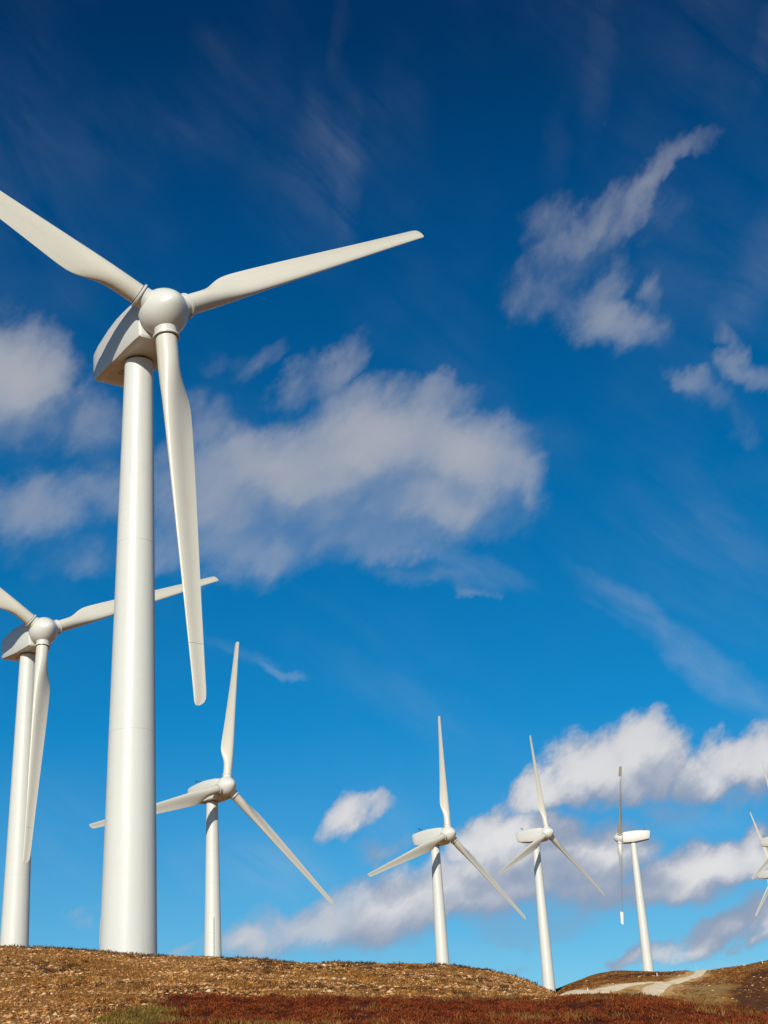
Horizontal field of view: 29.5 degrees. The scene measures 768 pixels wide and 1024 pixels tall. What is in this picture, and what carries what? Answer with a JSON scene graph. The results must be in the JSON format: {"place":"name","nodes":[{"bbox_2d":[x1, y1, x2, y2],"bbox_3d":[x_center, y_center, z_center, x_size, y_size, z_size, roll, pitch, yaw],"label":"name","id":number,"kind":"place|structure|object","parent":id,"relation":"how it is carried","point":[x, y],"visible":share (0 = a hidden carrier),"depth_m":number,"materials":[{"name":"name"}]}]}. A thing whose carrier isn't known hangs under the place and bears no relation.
{"place":"outdoors","nodes":[
{"label":"outdoors","id":0,"kind":"place"},
{"bbox_2d":[0,945,767,1023],"bbox_3d":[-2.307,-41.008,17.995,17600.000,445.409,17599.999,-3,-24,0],"label":"hillside","id":1,"kind":"structure","parent":0,"point":[740,1000],"depth_m":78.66,"materials":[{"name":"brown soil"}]},
{"bbox_2d":[0,576,217,946],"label":"wind turbine","id":2,"kind":"object","parent":1,"relation":"on","point":[28,642],"visible":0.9,"depth_m":187.75,"materials":[{"name":"paint"}]},
{"bbox_2d":[85,1004,191,1023],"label":"green grass","id":3,"kind":"structure","parent":1,"relation":"on","point":[123,1016],"depth_m":46.69,"materials":[{"name":"green plant"}]},
{"bbox_2d":[89,642,332,956],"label":"wind turbine","id":4,"kind":"object","parent":1,"relation":"on","point":[211,794],"visible":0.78,"depth_m":269.74,"materials":[{"name":"paint"}]},
{"bbox_2d":[0,191,423,954],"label":"wind turbine","id":5,"kind":"object","parent":1,"relation":"on","point":[136,347],"visible":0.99,"depth_m":104.03,"materials":[{"name":"paint"}]},
{"bbox_2d":[0,944,561,995],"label":"brow scrub","id":6,"kind":"object","parent":1,"relation":"on","point":[222,957],"visible":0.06,"depth_m":89.91,"materials":[{"name":"brown plant"}]},
{"bbox_2d":[0,945,563,1023],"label":"loose stones","id":7,"kind":"object","parent":1,"relation":"on","point":[148,960],"visible":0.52,"depth_m":70.44,"materials":[{"name":"brown gravel"}]},
{"bbox_2d":[0,946,567,1013],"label":"dead heather","id":8,"kind":"object","parent":1,"relation":"on","point":[353,983],"visible":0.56,"depth_m":71.48,"materials":[{"name":"brown plant"}]},
{"bbox_2d":[368,716,525,964],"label":"wind turbine","id":9,"kind":"object","parent":1,"relation":"on","point":[432,840],"visible":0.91,"depth_m":348.61,"materials":[{"name":"paint"}]},
{"bbox_2d":[142,989,767,1023],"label":"moor grass","id":10,"kind":"structure","parent":1,"relation":"on","point":[265,1021],"depth_m":46.40,"materials":[{"name":"brown plant"}]},
{"bbox_2d":[146,991,767,1023],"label":"heather","id":11,"kind":"object","parent":1,"relation":"on","point":[315,1011],"visible":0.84,"depth_m":49.28,"materials":[{"name":"brown plant"}]},
{"bbox_2d":[499,735,604,991],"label":"wind turbine","id":12,"kind":"object","parent":1,"relation":"on","point":[535,837],"visible":1,"depth_m":430.95,"materials":[{"name":"paint"}]},
{"bbox_2d":[613,766,653,971],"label":"wind turbine","id":13,"kind":"object","parent":1,"relation":"on","point":[632,838],"visible":1,"depth_m":507.63,"materials":[{"name":"paint"}]},
{"bbox_2d":[556,960,767,1009],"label":"heather","id":14,"kind":"object","parent":1,"relation":"on","point":[600,978],"visible":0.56,"depth_m":403.53,"materials":[{"name":"brown plant"}]},
{"bbox_2d":[566,962,766,1010],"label":"stones","id":15,"kind":"object","parent":1,"relation":"on","point":[699,985],"visible":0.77,"depth_m":389.90,"materials":[{"name":"beige stone"}]},
{"bbox_2d":[750,812,767,915],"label":"wind turbine","id":16,"kind":"object","parent":1,"relation":"on","point":[762,874],"visible":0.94,"depth_m":717.08,"materials":[{"name":"paint"}]},
{"bbox_2d":[752,762,767,878],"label":"wind turbine","id":17,"kind":"object","parent":1,"relation":"on","point":[763,842],"visible":1,"depth_m":561.16,"materials":[{"name":"paint"}]},
{"bbox_2d":[0,0,767,987],"label":"sky","id":18,"kind":"structure","parent":0,"point":[499,473],"materials":[{"name":"blue"}]},
{"bbox_2d":[560,982,659,994],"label":"side track","id":19,"kind":"structure","parent":0,"point":[618,987],"depth_m":374.71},
{"bbox_2d":[637,970,706,995],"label":"track","id":20,"kind":"structure","parent":0,"point":[658,989],"depth_m":383.43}
]}

